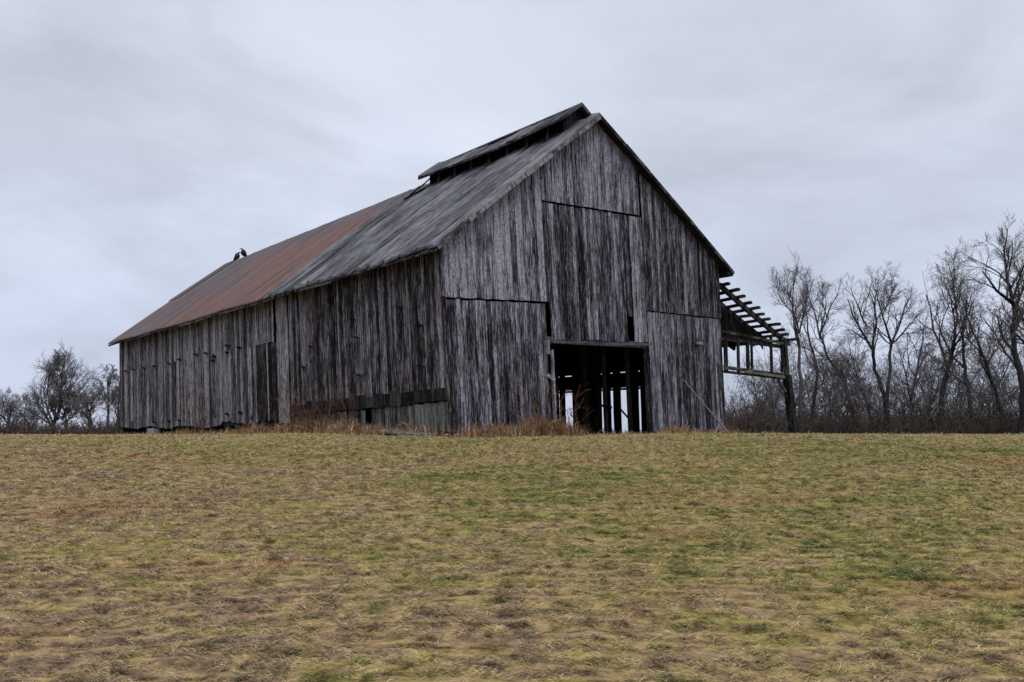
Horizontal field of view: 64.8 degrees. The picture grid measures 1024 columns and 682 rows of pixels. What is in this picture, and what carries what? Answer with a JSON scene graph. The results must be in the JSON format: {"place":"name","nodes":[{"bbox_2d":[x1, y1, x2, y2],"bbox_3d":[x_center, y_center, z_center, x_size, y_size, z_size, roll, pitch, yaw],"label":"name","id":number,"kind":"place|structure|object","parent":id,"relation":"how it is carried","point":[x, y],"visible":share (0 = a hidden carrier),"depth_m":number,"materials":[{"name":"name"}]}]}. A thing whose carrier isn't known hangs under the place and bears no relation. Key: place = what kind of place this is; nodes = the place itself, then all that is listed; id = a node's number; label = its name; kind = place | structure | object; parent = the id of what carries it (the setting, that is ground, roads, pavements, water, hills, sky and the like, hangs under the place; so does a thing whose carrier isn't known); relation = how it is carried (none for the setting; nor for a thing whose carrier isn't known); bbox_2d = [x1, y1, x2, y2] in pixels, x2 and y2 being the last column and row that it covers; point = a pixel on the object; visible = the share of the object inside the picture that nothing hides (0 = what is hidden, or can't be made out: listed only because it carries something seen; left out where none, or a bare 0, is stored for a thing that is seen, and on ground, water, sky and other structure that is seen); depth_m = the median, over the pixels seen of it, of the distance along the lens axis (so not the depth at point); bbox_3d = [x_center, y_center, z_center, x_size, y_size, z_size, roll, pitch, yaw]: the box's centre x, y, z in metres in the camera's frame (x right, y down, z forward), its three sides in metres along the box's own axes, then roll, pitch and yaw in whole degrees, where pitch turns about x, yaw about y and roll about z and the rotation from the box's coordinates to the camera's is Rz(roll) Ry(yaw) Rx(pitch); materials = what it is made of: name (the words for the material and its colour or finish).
{"place":"outdoors","nodes":[
{"label":"outdoors","id":0,"kind":"place"},
{"bbox_2d":[0,432,1023,681],"bbox_3d":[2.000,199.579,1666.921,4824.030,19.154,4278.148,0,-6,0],"label":"ground","id":1,"kind":"structure","parent":0,"point":[402,671],"depth_m":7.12,"materials":[{"name":"brown plant"}]},
{"bbox_2d":[1,392,44,431],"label":"bare tree","id":2,"kind":"object","parent":1,"relation":"on","point":[28,405],"visible":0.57,"depth_m":91.36,"materials":[{"name":"brown plant"}]},
{"bbox_2d":[0,387,48,429],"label":"bare tree","id":3,"kind":"object","parent":1,"relation":"on","point":[10,406],"visible":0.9,"depth_m":89.68,"materials":[{"name":"brown plant"}]},
{"bbox_2d":[0,412,119,434],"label":"hedgerow","id":4,"kind":"object","parent":1,"relation":"on","point":[25,428],"visible":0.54,"depth_m":63.43,"materials":[{"name":"brown plant"}]},
{"bbox_2d":[18,341,110,433],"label":"bare tree","id":5,"kind":"object","parent":1,"relation":"on","point":[55,400],"visible":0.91,"depth_m":94.41,"materials":[{"name":"grey plant"}]},
{"bbox_2d":[62,382,103,429],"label":"bare tree","id":6,"kind":"object","parent":1,"relation":"on","point":[86,403],"visible":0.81,"depth_m":84.16,"materials":[{"name":"brown plant"}]},
{"bbox_2d":[90,363,117,433],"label":"bare tree","id":7,"kind":"object","parent":1,"relation":"on","point":[104,394],"visible":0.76,"depth_m":74.65,"materials":[{"name":"brown plant"}]},
{"bbox_2d":[101,371,119,432],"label":"bare tree","id":8,"kind":"object","parent":1,"relation":"on","point":[115,395],"visible":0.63,"depth_m":69.64,"materials":[{"name":"brown plant"}]},
{"bbox_2d":[95,391,137,432],"bbox_3d":[-20.430,3.687,42.264,2.502,2.522,2.587,5,-8,-39],"label":"shrub","id":9,"kind":"object","parent":1,"relation":"on","point":[117,423],"visible":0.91,"depth_m":42.45,"materials":[{"name":"brown plant"}]},
{"bbox_2d":[154,367,213,433],"bbox_3d":[-13.131,2.574,34.255,3.780,2.856,2.213,4,-8,-33],"label":"shrub","id":10,"kind":"object","parent":1,"relation":"on","point":[198,421],"visible":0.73,"depth_m":34.03,"materials":[{"name":"brown plant"}]},
{"bbox_2d":[235,375,319,432],"bbox_3d":[-7.699,1.975,27.222,3.291,2.359,1.863,2,-7,-14],"label":"shrub","id":11,"kind":"object","parent":1,"relation":"on","point":[292,419],"visible":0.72,"depth_m":27.28,"materials":[{"name":"brown plant"}]},
{"bbox_2d":[280,394,338,432],"bbox_3d":[-6.478,2.344,25.999,1.924,1.348,1.455,0,-6,0],"label":"shrub","id":12,"kind":"object","parent":1,"relation":"on","point":[307,415],"visible":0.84,"depth_m":25.95,"materials":[{"name":"brown plant"}]},
{"bbox_2d":[286,371,366,431],"bbox_3d":[-5.662,1.919,25.364,2.840,2.065,1.183,0,-6,0],"label":"shrub","id":13,"kind":"object","parent":1,"relation":"on","point":[337,404],"visible":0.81,"depth_m":25.19,"materials":[{"name":"brown plant"}]},
{"bbox_2d":[375,429,432,435],"bbox_3d":[-2.958,2.518,22.103,2.049,0.200,0.497,-6,-9,44],"label":"plank","id":14,"kind":"object","parent":1,"relation":"on","point":[404,433],"visible":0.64,"depth_m":21.93,"materials":[{"name":"grey wood"}]},
{"bbox_2d":[108,102,798,434],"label":"barn","id":15,"kind":"structure","parent":1,"relation":"on","point":[575,244],"depth_m":27.32,"materials":[{"name":"grey wood"}]},
{"bbox_2d":[233,252,240,259],"bbox_3d":[-16.763,-5.171,49.147,0.415,0.559,0.370,0,-6,0],"label":"vulture","id":16,"kind":"object","parent":15,"relation":"on","point":[236,256],"visible":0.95,"depth_m":49.03,"materials":[{"name":"black"}]},
{"bbox_2d":[240,248,246,256],"bbox_3d":[-16.032,-5.270,48.210,0.430,0.556,0.370,0,-6,0],"label":"vulture","id":17,"kind":"object","parent":15,"relation":"on","point":[243,253],"visible":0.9,"depth_m":48.09,"materials":[{"name":"black"}]},
{"bbox_2d":[256,344,267,420],"bbox_3d":[-9.504,1.595,30.708,0.165,2.912,1.130,6,-9,-41],"label":"vent door","id":18,"kind":"structure","parent":15,"relation":"in","point":[261,355],"depth_m":30.71,"materials":[{"name":"grey wood"}]},
{"bbox_2d":[268,342,278,420],"bbox_3d":[-8.854,1.504,29.956,0.180,2.902,0.932,6,-9,-41],"label":"vent door","id":19,"kind":"structure","parent":15,"relation":"in","point":[272,347],"depth_m":29.95,"materials":[{"name":"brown wood"}]},
{"bbox_2d":[540,123,638,214],"bbox_3d":[2.602,-5.765,26.409,4.572,3.223,0.117,5,-8,-40],"label":"hay door","id":20,"kind":"structure","parent":15,"relation":"in","point":[599,181],"depth_m":26.43,"materials":[{"name":"grey wood"}]},
{"bbox_2d":[0,411,1021,442],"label":"dry weeds","id":21,"kind":"object","parent":1,"relation":"on","point":[534,427],"visible":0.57,"depth_m":23.39,"materials":[{"name":"brown plant"}]},
{"bbox_2d":[508,369,592,436],"bbox_3d":[1.105,1.783,23.159,2.135,1.971,2.211,-5,-8,38],"label":"shrub","id":22,"kind":"object","parent":1,"relation":"on","point":[553,391],"visible":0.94,"depth_m":23.18,"materials":[{"name":"brown plant"}]},
{"bbox_2d":[562,406,588,428],"bbox_3d":[1.795,2.373,23.934,0.720,0.911,0.924,3,-7,-21],"label":"shrub","id":23,"kind":"object","parent":1,"relation":"on","point":[571,416],"visible":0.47,"depth_m":24.00,"materials":[{"name":"plant"}]},
{"bbox_2d":[680,377,727,432],"bbox_3d":[6.806,2.283,28.386,1.976,2.049,0.093,2,-7,-18],"label":"leaning pole","id":24,"kind":"object","parent":1,"relation":"on","point":[725,429],"visible":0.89,"depth_m":28.38,"materials":[{"name":"grey wood"}]},
{"bbox_2d":[738,402,775,432],"bbox_3d":[9.158,2.877,30.478,1.530,1.350,1.149,0,-6,0],"label":"shrub","id":25,"kind":"object","parent":1,"relation":"on","point":[744,418],"visible":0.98,"depth_m":30.39,"materials":[{"name":"plant"}]},
{"bbox_2d":[738,359,776,421],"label":"bare tree","id":26,"kind":"object","parent":1,"relation":"on","point":[754,384],"visible":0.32,"depth_m":55.00,"materials":[{"name":"brown plant"}]},
{"bbox_2d":[751,365,797,424],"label":"bare tree","id":27,"kind":"object","parent":1,"relation":"on","point":[771,393],"visible":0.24,"depth_m":51.84,"materials":[{"name":"brown plant"}]},
{"bbox_2d":[767,250,824,432],"bbox_3d":[16.376,0.097,46.184,3.207,10.743,3.243,-3,-7,22],"label":"bare tree","id":28,"kind":"object","parent":1,"relation":"on","point":[797,329],"visible":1,"depth_m":46.16,"materials":[{"name":"brown plant"}]},
{"bbox_2d":[773,285,838,430],"bbox_3d":[18.003,1.116,49.065,4.263,9.419,2.212,3,-7,-27],"label":"bare tree","id":29,"kind":"object","parent":1,"relation":"on","point":[809,347],"visible":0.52,"depth_m":48.90,"materials":[{"name":"brown plant"}]},
{"bbox_2d":[780,266,860,432],"bbox_3d":[18.071,0.545,47.739,4.262,10.314,5.197,-6,-9,41],"label":"bare tree","id":30,"kind":"object","parent":1,"relation":"on","point":[822,336],"visible":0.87,"depth_m":47.13,"materials":[{"name":"brown plant"}]},
{"bbox_2d":[805,353,854,414],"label":"bare tree","id":31,"kind":"object","parent":1,"relation":"on","point":[828,382],"visible":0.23,"depth_m":54.09,"materials":[{"name":"brown plant"}]},
{"bbox_2d":[831,326,872,428],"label":"bare tree","id":32,"kind":"object","parent":1,"relation":"on","point":[852,354],"visible":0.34,"depth_m":53.55,"materials":[{"name":"brown plant"}]},
{"bbox_2d":[829,272,898,425],"bbox_3d":[21.029,0.775,48.310,4.549,9.961,3.290,0,-6,0],"label":"bare tree","id":33,"kind":"object","parent":1,"relation":"on","point":[873,339],"visible":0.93,"depth_m":48.15,"materials":[{"name":"brown plant"}]},
{"bbox_2d":[725,379,1018,433],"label":"undergrowth","id":34,"kind":"object","parent":1,"relation":"on","point":[917,426],"visible":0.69,"depth_m":45.25,"materials":[{"name":"brown plant"}]},
{"bbox_2d":[724,315,1023,433],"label":"tall saplings","id":35,"kind":"object","parent":1,"relation":"on","point":[896,388],"visible":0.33,"depth_m":48.06,"materials":[{"name":"plant"}]},
{"bbox_2d":[725,313,1023,432],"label":"thicket","id":36,"kind":"object","parent":1,"relation":"on","point":[855,386],"visible":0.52,"depth_m":49.06,"materials":[{"name":"plant"}]},
{"bbox_2d":[843,261,938,428],"bbox_3d":[22.629,0.286,47.929,4.916,10.830,3.901,0,-6,0],"label":"bare tree","id":37,"kind":"object","parent":1,"relation":"on","point":[892,342],"visible":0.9,"depth_m":48.20,"materials":[{"name":"brown plant"}]},
{"bbox_2d":[875,295,936,431],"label":"bare tree","id":38,"kind":"object","parent":1,"relation":"on","point":[918,357],"visible":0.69,"depth_m":50.30,"materials":[{"name":"brown plant"}]},
{"bbox_2d":[897,348,953,432],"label":"bare tree","id":39,"kind":"object","parent":1,"relation":"on","point":[927,381],"visible":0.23,"depth_m":54.95,"materials":[{"name":"brown plant"}]},
{"bbox_2d":[905,236,992,433],"bbox_3d":[25.234,-0.299,46.029,4.824,11.570,4.593,-2,-7,19],"label":"bare tree","id":40,"kind":"object","parent":1,"relation":"on","point":[955,341],"visible":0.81,"depth_m":46.23,"materials":[{"name":"grey plant"}]},
{"bbox_2d":[927,274,987,433],"bbox_3d":[25.309,0.820,45.268,2.538,9.103,4.297,0,-6,0],"label":"bare tree","id":41,"kind":"object","parent":1,"relation":"on","point":[964,365],"visible":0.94,"depth_m":45.24,"materials":[{"name":"brown plant"}]},
{"bbox_2d":[936,268,1009,432],"bbox_3d":[27.186,0.621,47.857,4.207,10.108,3.647,-2,-7,13],"label":"bare tree","id":42,"kind":"object","parent":1,"relation":"on","point":[986,364],"visible":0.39,"depth_m":47.37,"materials":[{"name":"brown plant"}]},
{"bbox_2d":[938,209,1023,433],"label":"bare tree","id":43,"kind":"object","parent":1,"relation":"on","point":[1013,327],"visible":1,"depth_m":42.06,"materials":[{"name":"grey plant"}]},
{"bbox_2d":[970,337,1019,433],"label":"bare tree","id":44,"kind":"object","parent":1,"relation":"on","point":[1014,376],"visible":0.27,"depth_m":53.78,"materials":[{"name":"brown plant"}]},
{"bbox_2d":[990,233,1023,353],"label":"bare tree","id":45,"kind":"object","parent":1,"relation":"on","point":[1019,326],"visible":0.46,"depth_m":45.12,"materials":[{"name":"brown plant"}]},
{"bbox_2d":[0,0,1023,434],"label":"sky","id":46,"kind":"structure","parent":0,"point":[145,144],"materials":[{"name":"grey"}]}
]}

